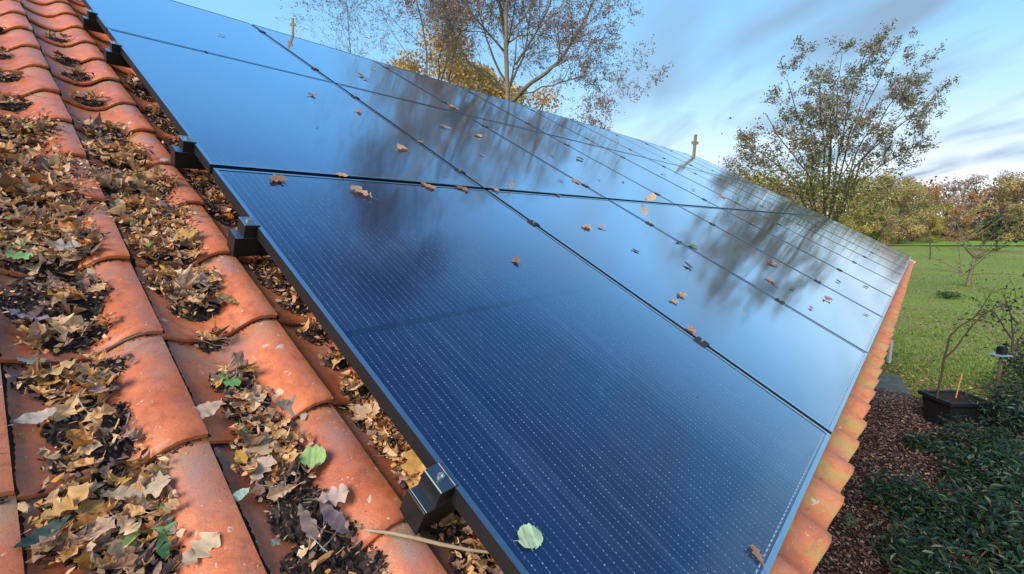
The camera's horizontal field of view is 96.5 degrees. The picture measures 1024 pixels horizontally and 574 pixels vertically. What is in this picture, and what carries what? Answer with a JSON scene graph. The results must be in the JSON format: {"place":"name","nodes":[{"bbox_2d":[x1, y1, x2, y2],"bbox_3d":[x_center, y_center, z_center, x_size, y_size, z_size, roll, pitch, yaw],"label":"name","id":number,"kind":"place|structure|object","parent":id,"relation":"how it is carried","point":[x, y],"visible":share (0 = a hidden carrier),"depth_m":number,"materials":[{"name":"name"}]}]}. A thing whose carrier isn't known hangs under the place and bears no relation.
{"place":"outdoors","nodes":[
{"label":"outdoors","id":0,"kind":"place"},
{"bbox_2d":[173,0,1023,223],"label":"sky","id":1,"kind":"structure","parent":0,"point":[724,55],"materials":[{"name":"blue"}]},
{"bbox_2d":[871,373,910,400],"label":"garden path","id":2,"kind":"structure","parent":0,"point":[895,383],"depth_m":9.43,"materials":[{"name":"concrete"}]},
{"bbox_2d":[877,238,1023,244],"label":"field","id":3,"kind":"structure","parent":0,"point":[972,242],"depth_m":80.78,"materials":[{"name":"plant"}]},
{"bbox_2d":[881,228,1023,404],"bbox_3d":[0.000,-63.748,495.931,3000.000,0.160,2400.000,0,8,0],"label":"ground","id":4,"kind":"structure","parent":0,"point":[946,252],"depth_m":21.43,"materials":[{"name":"green plant"}]},
{"bbox_2d":[276,0,412,60],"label":"birch tree","id":5,"kind":"object","parent":4,"relation":"on","point":[344,9],"visible":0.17,"depth_m":24.91,"materials":[{"name":"brown plant"}]},
{"bbox_2d":[327,0,490,81],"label":"birch tree","id":6,"kind":"object","parent":4,"relation":"on","point":[427,65],"visible":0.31,"depth_m":21.16,"materials":[{"name":"brown plant"}]},
{"bbox_2d":[386,21,498,96],"bbox_3d":[-7.445,-12.005,40.167,14.426,19.942,16.382,0,8,0],"label":"oak tree","id":7,"kind":"object","parent":4,"relation":"on","point":[460,70],"visible":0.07,"depth_m":39.10,"materials":[{"name":"orange plant"}]},
{"bbox_2d":[0,0,914,573],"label":"roof","id":8,"kind":"structure","parent":4,"relation":"on","point":[158,396],"depth_m":0.95,"materials":[{"name":"ceramic"}]},
{"bbox_2d":[7,407,56,425],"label":"fallen leaf","id":9,"kind":"object","parent":8,"relation":"on","point":[36,417],"visible":1,"depth_m":0.72,"materials":[{"name":"plant"}]},
{"bbox_2d":[20,483,88,534],"bbox_3d":[-0.624,0.304,0.629,0.047,0.031,0.077,0,8,0],"label":"fallen leaf","id":10,"kind":"object","parent":8,"relation":"on","point":[77,494],"visible":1,"depth_m":0.64,"materials":[{"name":"plant"}]},
{"bbox_2d":[174,532,220,573],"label":"fallen leaf","id":11,"kind":"object","parent":8,"relation":"on","point":[204,544],"visible":1,"depth_m":0.65,"materials":[{"name":"plant"}]},
{"bbox_2d":[192,400,220,418],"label":"fallen leaf","id":12,"kind":"object","parent":8,"relation":"on","point":[207,409],"visible":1,"depth_m":0.83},
{"bbox_2d":[0,0,499,573],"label":"leaf mould","id":13,"kind":"structure","parent":8,"relation":"on","point":[284,520],"depth_m":0.87,"materials":[{"name":"plant"}]},
{"bbox_2d":[0,27,503,573],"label":"leaf litter","id":14,"kind":"object","parent":13,"relation":"on","point":[90,539],"visible":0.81,"depth_m":0.94,"materials":[{"name":"plant"}]},
{"bbox_2d":[13,514,70,547],"bbox_3d":[-0.620,0.322,0.596,0.019,0.018,0.070,3,8,24],"label":"fallen leaf","id":15,"kind":"object","parent":14,"relation":"on","point":[33,537],"visible":1,"depth_m":0.60,"materials":[{"name":"plant"}]},
{"bbox_2d":[17,359,76,382],"bbox_3d":[-0.795,0.144,0.787,0.048,0.023,0.076,2,8,12],"label":"fallen leaf","id":16,"kind":"object","parent":14,"relation":"on","point":[56,370],"visible":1,"depth_m":0.80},
{"bbox_2d":[33,238,93,254],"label":"fallen leaf","id":17,"kind":"object","parent":14,"relation":"on","point":[60,245],"visible":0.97,"depth_m":1.05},
{"bbox_2d":[75,498,106,520],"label":"fallen leaf","id":18,"kind":"object","parent":14,"relation":"on","point":[96,506],"visible":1,"depth_m":0.66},
{"bbox_2d":[86,470,170,502],"bbox_3d":[-0.574,0.305,0.692,0.095,0.029,0.050,-2,8,-12],"label":"fallen leaf","id":19,"kind":"object","parent":14,"relation":"on","point":[154,488],"visible":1,"depth_m":0.69,"materials":[{"name":"plant"}]},
{"bbox_2d":[156,530,170,566],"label":"fallen leaf","id":20,"kind":"object","parent":14,"relation":"on","point":[162,551],"visible":1,"depth_m":0.64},
{"bbox_2d":[2,34,487,573],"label":"twig litter","id":21,"kind":"object","parent":14,"relation":"on","point":[218,364],"visible":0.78,"depth_m":0.79,"materials":[{"name":"plant"}]},
{"bbox_2d":[244,431,276,457],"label":"fallen leaf","id":22,"kind":"object","parent":14,"relation":"on","point":[262,448],"visible":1,"depth_m":0.82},
{"bbox_2d":[300,444,325,467],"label":"fallen leaf","id":23,"kind":"object","parent":14,"relation":"on","point":[309,456],"visible":1,"depth_m":0.84,"materials":[{"name":"plant"}]},
{"bbox_2d":[303,483,349,506],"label":"fallen leaf","id":24,"kind":"object","parent":14,"relation":"on","point":[334,495],"visible":1,"depth_m":0.78,"materials":[{"name":"plant"}]},
{"bbox_2d":[319,500,357,541],"bbox_3d":[-0.285,0.383,0.750,0.084,0.051,0.028,5,9,30],"label":"fallen leaf","id":25,"kind":"object","parent":14,"relation":"on","point":[333,517],"visible":1,"depth_m":0.76,"materials":[{"name":"plant"}]},
{"bbox_2d":[340,400,379,417],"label":"fallen leaf","id":26,"kind":"object","parent":14,"relation":"on","point":[365,408],"visible":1,"depth_m":0.98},
{"bbox_2d":[366,529,488,553],"bbox_3d":[-0.136,0.429,0.765,0.210,0.070,0.014,-1,8,-9],"label":"fallen twig","id":27,"kind":"object","parent":14,"relation":"on","point":[426,540],"visible":0.83,"depth_m":0.76,"materials":[{"name":"brown wood"}]},
{"bbox_2d":[297,503,323,551],"bbox_3d":[-0.320,0.380,0.725,0.025,0.049,0.076,-6,10,-37],"label":"fallen leaf","id":28,"kind":"object","parent":13,"relation":"on","point":[308,527],"visible":1,"depth_m":0.73,"materials":[{"name":"plant"}]},
{"bbox_2d":[249,454,276,487],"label":"fallen leaf","id":29,"kind":"object","parent":8,"relation":"on","point":[265,464],"visible":1,"depth_m":0.79,"materials":[{"name":"plant"}]},
{"bbox_2d":[262,394,308,419],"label":"fallen leaf","id":30,"kind":"object","parent":8,"relation":"on","point":[283,404],"visible":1,"depth_m":0.91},
{"bbox_2d":[82,9,731,175],"bbox_3d":[1.788,-2.059,6.982,12.268,0.103,0.053,-9,40,-48],"label":"mounting rail","id":31,"kind":"object","parent":8,"relation":"attached to","point":[89,22],"visible":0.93,"depth_m":2.47,"materials":[{"name":"black"}]},
{"bbox_2d":[81,0,331,81],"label":"solar panel","id":32,"kind":"object","parent":31,"relation":"attached to","point":[179,24],"visible":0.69,"depth_m":3.03,"materials":[{"name":"blue"}]},
{"bbox_2d":[374,60,545,133],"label":"solar panel","id":33,"kind":"object","parent":31,"relation":"attached to","point":[463,101],"visible":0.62,"depth_m":4.90,"materials":[{"name":"blue"}]},
{"bbox_2d":[460,86,603,147],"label":"solar panel","id":34,"kind":"object","parent":31,"relation":"attached to","point":[535,119],"visible":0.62,"depth_m":5.81,"materials":[{"name":"blue"}]},
{"bbox_2d":[521,104,645,157],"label":"solar panel","id":35,"kind":"object","parent":31,"relation":"attached to","point":[589,134],"visible":0.62,"depth_m":6.72,"materials":[{"name":"blue"}]},
{"bbox_2d":[568,118,678,165],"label":"solar panel","id":36,"kind":"object","parent":31,"relation":"attached to","point":[626,143],"visible":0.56,"depth_m":7.63,"materials":[{"name":"blue"}]},
{"bbox_2d":[608,130,703,171],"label":"solar panel","id":37,"kind":"object","parent":31,"relation":"attached to","point":[657,152],"visible":0.59,"depth_m":8.56,"materials":[{"name":"blue"}]},
{"bbox_2d":[638,139,724,176],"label":"solar panel","id":38,"kind":"object","parent":31,"relation":"attached to","point":[684,159],"visible":0.59,"depth_m":9.45,"materials":[{"name":"blue"}]},
{"bbox_2d":[662,146,741,180],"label":"solar panel","id":39,"kind":"object","parent":31,"relation":"attached to","point":[704,164],"visible":0.59,"depth_m":10.35,"materials":[{"name":"blue"}]},
{"bbox_2d":[104,40,718,178],"bbox_3d":[2.194,-1.717,6.661,12.268,0.107,0.060,-9,40,-48],"label":"mounting rail","id":40,"kind":"object","parent":8,"relation":"attached to","point":[113,55],"visible":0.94,"depth_m":2.15,"materials":[{"name":"black"}]},
{"bbox_2d":[401,449,425,488],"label":"fallen leaf","id":41,"kind":"object","parent":8,"relation":"on","point":[412,464],"visible":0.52,"depth_m":0.88,"materials":[{"name":"plant"}]},
{"bbox_2d":[170,135,807,211],"bbox_3d":[2.959,-1.071,6.056,12.268,0.107,0.054,-8,40,-48],"label":"mounting rail","id":42,"kind":"object","parent":8,"relation":"attached to","point":[183,155],"visible":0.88,"depth_m":1.54,"materials":[{"name":"black"}]},
{"bbox_2d":[107,28,480,188],"bbox_3d":[-1.106,-0.893,2.326,1.197,0.034,1.661,-8,40,-48],"label":"solar panel","id":43,"kind":"object","parent":42,"relation":"attached to","point":[224,112],"visible":0.83,"depth_m":2.11,"materials":[{"name":"blue"}]},
{"bbox_2d":[336,84,604,198],"bbox_3d":[-0.293,-1.015,3.225,1.197,0.034,1.661,-8,40,-48],"label":"solar panel","id":44,"kind":"object","parent":42,"relation":"attached to","point":[500,165],"visible":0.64,"depth_m":3.08,"materials":[{"name":"blue"}]},
{"bbox_2d":[466,115,673,204],"bbox_3d":[0.520,-1.136,4.125,1.197,0.037,1.662,-9,40,-48],"label":"solar panel","id":45,"kind":"object","parent":42,"relation":"attached to","point":[609,184],"visible":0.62,"depth_m":4.01,"materials":[{"name":"blue"}]},
{"bbox_2d":[548,134,718,208],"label":"solar panel","id":46,"kind":"object","parent":42,"relation":"attached to","point":[661,186],"visible":0.67,"depth_m":4.94,"materials":[{"name":"blue"}]},
{"bbox_2d":[606,148,750,210],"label":"solar panel","id":47,"kind":"object","parent":42,"relation":"attached to","point":[707,194],"visible":0.65,"depth_m":5.85,"materials":[{"name":"blue"}]},
{"bbox_2d":[648,158,773,212],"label":"solar panel","id":48,"kind":"object","parent":42,"relation":"attached to","point":[725,192],"visible":0.65,"depth_m":6.76,"materials":[{"name":"blue"}]},
{"bbox_2d":[681,166,790,213],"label":"solar panel","id":49,"kind":"object","parent":42,"relation":"attached to","point":[746,195],"visible":0.67,"depth_m":7.67,"materials":[{"name":"blue"}]},
{"bbox_2d":[706,172,804,214],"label":"solar panel","id":50,"kind":"object","parent":42,"relation":"attached to","point":[761,196],"visible":0.64,"depth_m":8.58,"materials":[{"name":"blue"}]},
{"bbox_2d":[729,178,815,215],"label":"solar panel","id":51,"kind":"object","parent":42,"relation":"attached to","point":[779,200],"visible":0.62,"depth_m":9.51,"materials":[{"name":"blue"}]},
{"bbox_2d":[746,182,825,216],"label":"solar panel","id":52,"kind":"object","parent":42,"relation":"attached to","point":[788,200],"visible":0.65,"depth_m":10.38,"materials":[{"name":"blue"}]},
{"bbox_2d":[227,217,835,256],"bbox_3d":[3.339,-0.751,5.756,12.268,0.103,0.053,-9,40,-48],"label":"mounting rail","id":53,"kind":"object","parent":8,"relation":"attached to","point":[242,239],"visible":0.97,"depth_m":1.24,"materials":[{"name":"black"}]},
{"bbox_2d":[400,246,884,534],"bbox_3d":[3.931,-0.252,5.288,12.268,0.103,0.053,-9,40,-48],"label":"mounting rail","id":54,"kind":"object","parent":8,"relation":"attached to","point":[426,503],"visible":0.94,"depth_m":0.77,"materials":[{"name":"black"}]},
{"bbox_2d":[212,168,830,573],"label":"solar panel","id":55,"kind":"object","parent":54,"relation":"attached to","point":[580,414],"visible":1,"depth_m":1.13,"materials":[{"name":"blue"}]},
{"bbox_2d":[515,523,542,548],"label":"fallen leaf","id":56,"kind":"object","parent":55,"relation":"on","point":[530,536],"visible":1,"depth_m":0.74,"materials":[{"name":"plant"}]},
{"bbox_2d":[487,190,866,433],"bbox_3d":[0.835,-0.065,2.334,1.197,0.034,1.728,-8,40,-48],"label":"solar panel","id":57,"kind":"object","parent":54,"relation":"attached to","point":[806,367],"visible":0.96,"depth_m":2.12,"materials":[{"name":"blue"}]},
{"bbox_2d":[610,200,882,352],"bbox_3d":[1.648,-0.186,3.234,1.197,0.034,1.728,-8,40,-48],"label":"solar panel","id":58,"kind":"object","parent":54,"relation":"attached to","point":[845,318],"visible":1,"depth_m":3.09,"materials":[{"name":"blue"}]},
{"bbox_2d":[678,205,892,317],"bbox_3d":[2.461,-0.307,4.134,1.197,0.034,1.728,-8,40,-48],"label":"solar panel","id":59,"kind":"object","parent":54,"relation":"attached to","point":[874,300],"visible":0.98,"depth_m":4.03,"materials":[{"name":"blue"}]},
{"bbox_2d":[723,209,898,296],"bbox_3d":[3.274,-0.429,5.033,1.197,0.036,1.728,-9,40,-48],"label":"solar panel","id":60,"kind":"object","parent":54,"relation":"attached to","point":[854,270],"visible":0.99,"depth_m":4.95,"materials":[{"name":"blue"}]},
{"bbox_2d":[753,211,902,283],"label":"solar panel","id":61,"kind":"object","parent":54,"relation":"attached to","point":[869,264],"visible":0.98,"depth_m":5.87,"materials":[{"name":"blue"}]},
{"bbox_2d":[776,213,904,274],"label":"solar panel","id":62,"kind":"object","parent":54,"relation":"attached to","point":[894,267],"visible":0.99,"depth_m":6.78,"materials":[{"name":"blue"}]},
{"bbox_2d":[793,214,907,268],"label":"solar panel","id":63,"kind":"object","parent":54,"relation":"attached to","point":[886,256],"visible":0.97,"depth_m":7.68,"materials":[{"name":"blue"}]},
{"bbox_2d":[809,216,908,262],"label":"solar panel","id":64,"kind":"object","parent":54,"relation":"attached to","point":[868,242],"visible":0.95,"depth_m":8.60,"materials":[{"name":"blue"}]},
{"bbox_2d":[820,217,910,259],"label":"solar panel","id":65,"kind":"object","parent":54,"relation":"attached to","point":[869,238],"visible":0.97,"depth_m":9.49,"materials":[{"name":"blue"}]},
{"bbox_2d":[423,50,493,90],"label":"oak tree","id":66,"kind":"object","parent":4,"relation":"on","point":[442,69],"visible":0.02,"depth_m":45.22,"materials":[{"name":"orange plant"}]},
{"bbox_2d":[462,63,533,106],"bbox_3d":[-1.351,-10.928,40.644,9.110,17.623,8.065,7,10,41],"label":"oak tree","id":67,"kind":"object","parent":4,"relation":"on","point":[523,98],"visible":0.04,"depth_m":39.89,"materials":[{"name":"orange plant"}]},
{"bbox_2d":[489,75,563,111],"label":"oak tree","id":68,"kind":"object","parent":4,"relation":"on","point":[543,99],"visible":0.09,"depth_m":41.98,"materials":[{"name":"orange plant"}]},
{"bbox_2d":[386,0,672,130],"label":"birch tree","id":69,"kind":"object","parent":4,"relation":"on","point":[448,14],"visible":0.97,"depth_m":15.42,"materials":[{"name":"brown plant"}]},
{"bbox_2d":[718,18,960,253],"bbox_3d":[12.899,-4.756,18.006,10.284,11.298,6.295,0,8,0],"label":"multi stem tree","id":70,"kind":"object","parent":4,"relation":"on","point":[834,132],"visible":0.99,"depth_m":17.96,"materials":[{"name":"green plant"}]},
{"bbox_2d":[819,175,876,233],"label":"woodland tree","id":71,"kind":"object","parent":4,"relation":"on","point":[863,194],"visible":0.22,"depth_m":81.01,"materials":[{"name":"green plant"}]},
{"bbox_2d":[839,197,875,233],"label":"woodland tree","id":72,"kind":"object","parent":4,"relation":"on","point":[858,228],"visible":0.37,"depth_m":74.46,"materials":[{"name":"green plant"}]},
{"bbox_2d":[841,176,893,238],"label":"woodland tree","id":73,"kind":"object","parent":4,"relation":"on","point":[873,233],"visible":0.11,"depth_m":86.59,"materials":[{"name":"green plant"}]},
{"bbox_2d":[863,200,901,244],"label":"woodland tree","id":74,"kind":"object","parent":4,"relation":"on","point":[893,225],"visible":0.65,"depth_m":72.50,"materials":[{"name":"green plant"}]},
{"bbox_2d":[761,170,1023,235],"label":"distant wood","id":75,"kind":"object","parent":4,"relation":"on","point":[977,182],"depth_m":131.26,"materials":[{"name":"brown plant"}]},
{"bbox_2d":[868,171,933,242],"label":"woodland tree","id":76,"kind":"object","parent":4,"relation":"on","point":[903,182],"visible":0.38,"depth_m":81.59,"materials":[{"name":"brown plant"}]},
{"bbox_2d":[873,182,937,243],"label":"woodland tree","id":77,"kind":"object","parent":4,"relation":"on","point":[923,202],"visible":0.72,"depth_m":76.21,"materials":[{"name":"green plant"}]},
{"bbox_2d":[812,387,1023,573],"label":"flower bed","id":78,"kind":"object","parent":4,"relation":"on","point":[852,537],"visible":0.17,"depth_m":5.89,"materials":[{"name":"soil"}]},
{"bbox_2d":[902,431,955,456],"bbox_3d":[6.049,2.274,6.711,0.672,0.323,0.675,3,8,20],"label":"evergreen shrub","id":79,"kind":"object","parent":78,"relation":"on","point":[917,440],"visible":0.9,"depth_m":6.63,"materials":[{"name":"green plant"}]},
{"bbox_2d":[853,462,1023,556],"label":"evergreen shrub","id":80,"kind":"object","parent":78,"relation":"on","point":[900,494],"visible":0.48,"depth_m":5.03,"materials":[{"name":"green plant"}]},
{"bbox_2d":[865,507,1019,573],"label":"evergreen shrub","id":81,"kind":"object","parent":78,"relation":"on","point":[914,562],"visible":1,"depth_m":4.13,"materials":[{"name":"green plant"}]},
{"bbox_2d":[918,390,995,431],"bbox_3d":[7.235,2.047,7.492,0.708,0.532,0.590,0,8,0],"label":"planter tub","id":82,"kind":"object","parent":78,"relation":"on","point":[947,402],"visible":0.83,"depth_m":7.36,"materials":[{"name":"black plastic"}]},
{"bbox_2d":[933,279,1021,398],"bbox_3d":[7.383,0.833,7.268,1.239,1.965,0.783,0,8,0],"label":"sapling","id":83,"kind":"object","parent":82,"relation":"on","point":[946,355],"visible":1,"depth_m":7.26,"materials":[{"name":"brown plant"}]},
{"bbox_2d":[905,473,1023,573],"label":"evergreen shrub","id":84,"kind":"object","parent":78,"relation":"on","point":[987,518],"visible":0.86,"depth_m":4.45,"materials":[{"name":"green plant"}]},
{"bbox_2d":[926,434,1023,506],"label":"evergreen shrub","id":85,"kind":"object","parent":78,"relation":"on","point":[987,466],"visible":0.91,"depth_m":5.51,"materials":[{"name":"green plant"}]},
{"bbox_2d":[928,413,1023,466],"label":"evergreen shrub","id":86,"kind":"object","parent":78,"relation":"on","point":[962,435],"visible":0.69,"depth_m":6.40,"materials":[{"name":"green plant"}]},
{"bbox_2d":[960,371,1023,440],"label":"evergreen shrub","id":87,"kind":"object","parent":78,"relation":"on","point":[1011,411],"visible":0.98,"depth_m":7.00,"materials":[{"name":"green plant"}]},
{"bbox_2d":[987,346,1012,425],"bbox_3d":[7.913,1.631,7.487,0.240,1.359,0.180,0,8,0],"label":"bird feeder","id":88,"kind":"object","parent":78,"relation":"on","point":[1001,352],"visible":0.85,"depth_m":7.41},
{"bbox_2d":[890,177,951,241],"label":"woodland tree","id":89,"kind":"object","parent":4,"relation":"on","point":[936,189],"visible":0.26,"depth_m":88.01,"materials":[{"name":"brown plant"}]},
{"bbox_2d":[905,187,956,240],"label":"woodland tree","id":90,"kind":"object","parent":4,"relation":"on","point":[946,206],"visible":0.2,"depth_m":92.35,"materials":[{"name":"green plant"}]},
{"bbox_2d":[915,203,949,242],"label":"woodland tree","id":91,"kind":"object","parent":4,"relation":"on","point":[937,228],"visible":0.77,"depth_m":83.06,"materials":[{"name":"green plant"}]},
{"bbox_2d":[860,224,1023,240],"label":"undergrowth","id":92,"kind":"object","parent":4,"relation":"on","point":[942,235],"visible":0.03,"depth_m":95.55,"materials":[{"name":"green plant"}]},
{"bbox_2d":[930,181,971,237],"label":"woodland tree","id":93,"kind":"object","parent":4,"relation":"on","point":[950,190],"visible":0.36,"depth_m":109.92,"materials":[{"name":"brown plant"}]},
{"bbox_2d":[880,246,1023,398],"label":"lawn leaves","id":94,"kind":"object","parent":4,"relation":"on","point":[933,371],"visible":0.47,"depth_m":10.67,"materials":[{"name":"green plant"}]},
{"bbox_2d":[942,202,979,241],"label":"woodland tree","id":95,"kind":"object","parent":4,"relation":"on","point":[955,213],"visible":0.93,"depth_m":88.73,"materials":[{"name":"brown plant"}]},
{"bbox_2d":[913,213,1023,285],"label":"fruit tree","id":96,"kind":"object","parent":4,"relation":"on","point":[978,254],"visible":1,"depth_m":24.76,"materials":[{"name":"brown plant"}]},
{"bbox_2d":[950,173,1000,237],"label":"woodland tree","id":97,"kind":"object","parent":4,"relation":"on","point":[975,179],"visible":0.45,"depth_m":107.79,"materials":[{"name":"brown plant"}]},
{"bbox_2d":[959,203,1001,240],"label":"woodland tree","id":98,"kind":"object","parent":4,"relation":"on","point":[974,211],"visible":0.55,"depth_m":93.05,"materials":[{"name":"green plant"}]},
{"bbox_2d":[958,184,1015,237],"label":"woodland tree","id":99,"kind":"object","parent":4,"relation":"on","point":[971,196],"visible":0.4,"depth_m":106.41,"materials":[{"name":"orange plant"}]},
{"bbox_2d":[953,273,1023,359],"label":"bare shrub","id":100,"kind":"object","parent":4,"relation":"on","point":[1009,309],"visible":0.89,"depth_m":8.31,"materials":[{"name":"brown plant"}]},
{"bbox_2d":[964,199,1023,250],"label":"bare tree","id":101,"kind":"object","parent":4,"relation":"on","point":[998,225],"visible":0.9,"depth_m":57.58,"materials":[{"name":"green plant"}]},
{"bbox_2d":[981,201,1019,240],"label":"woodland tree","id":102,"kind":"object","parent":4,"relation":"on","point":[1004,205],"visible":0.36,"depth_m":90.51,"materials":[{"name":"brown plant"}]},
{"bbox_2d":[978,172,1023,234],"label":"woodland tree","id":103,"kind":"object","parent":4,"relation":"on","point":[1008,181],"visible":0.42,"depth_m":99.10,"materials":[{"name":"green plant"}]},
{"bbox_2d":[986,331,1023,387],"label":"evergreen shrub","id":104,"kind":"object","parent":4,"relation":"on","point":[1016,368],"visible":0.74,"depth_m":8.53,"materials":[{"name":"green plant"}]},
{"bbox_2d":[991,338,1023,400],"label":"leaning branch shrub","id":105,"kind":"object","parent":4,"relation":"on","point":[1004,364],"visible":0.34,"depth_m":8.65,"materials":[{"name":"green plant"}]},
{"bbox_2d":[998,202,1023,241],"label":"woodland tree","id":106,"kind":"object","parent":4,"relation":"on","point":[1018,207],"visible":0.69,"depth_m":87.36,"materials":[{"name":"yellow plant"}]},
{"label":"mounting rail","id":107,"kind":"object","parent":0,"visible":0},
{"bbox_2d":[252,24,460,112],"bbox_3d":[-1.382,-1.933,4.086,1.197,0.036,1.628,-9,40,-48],"label":"solar panel","id":108,"kind":"object","parent":107,"relation":"attached to","point":[335,66],"visible":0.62,"depth_m":3.98,"materials":[{"name":"blue"}]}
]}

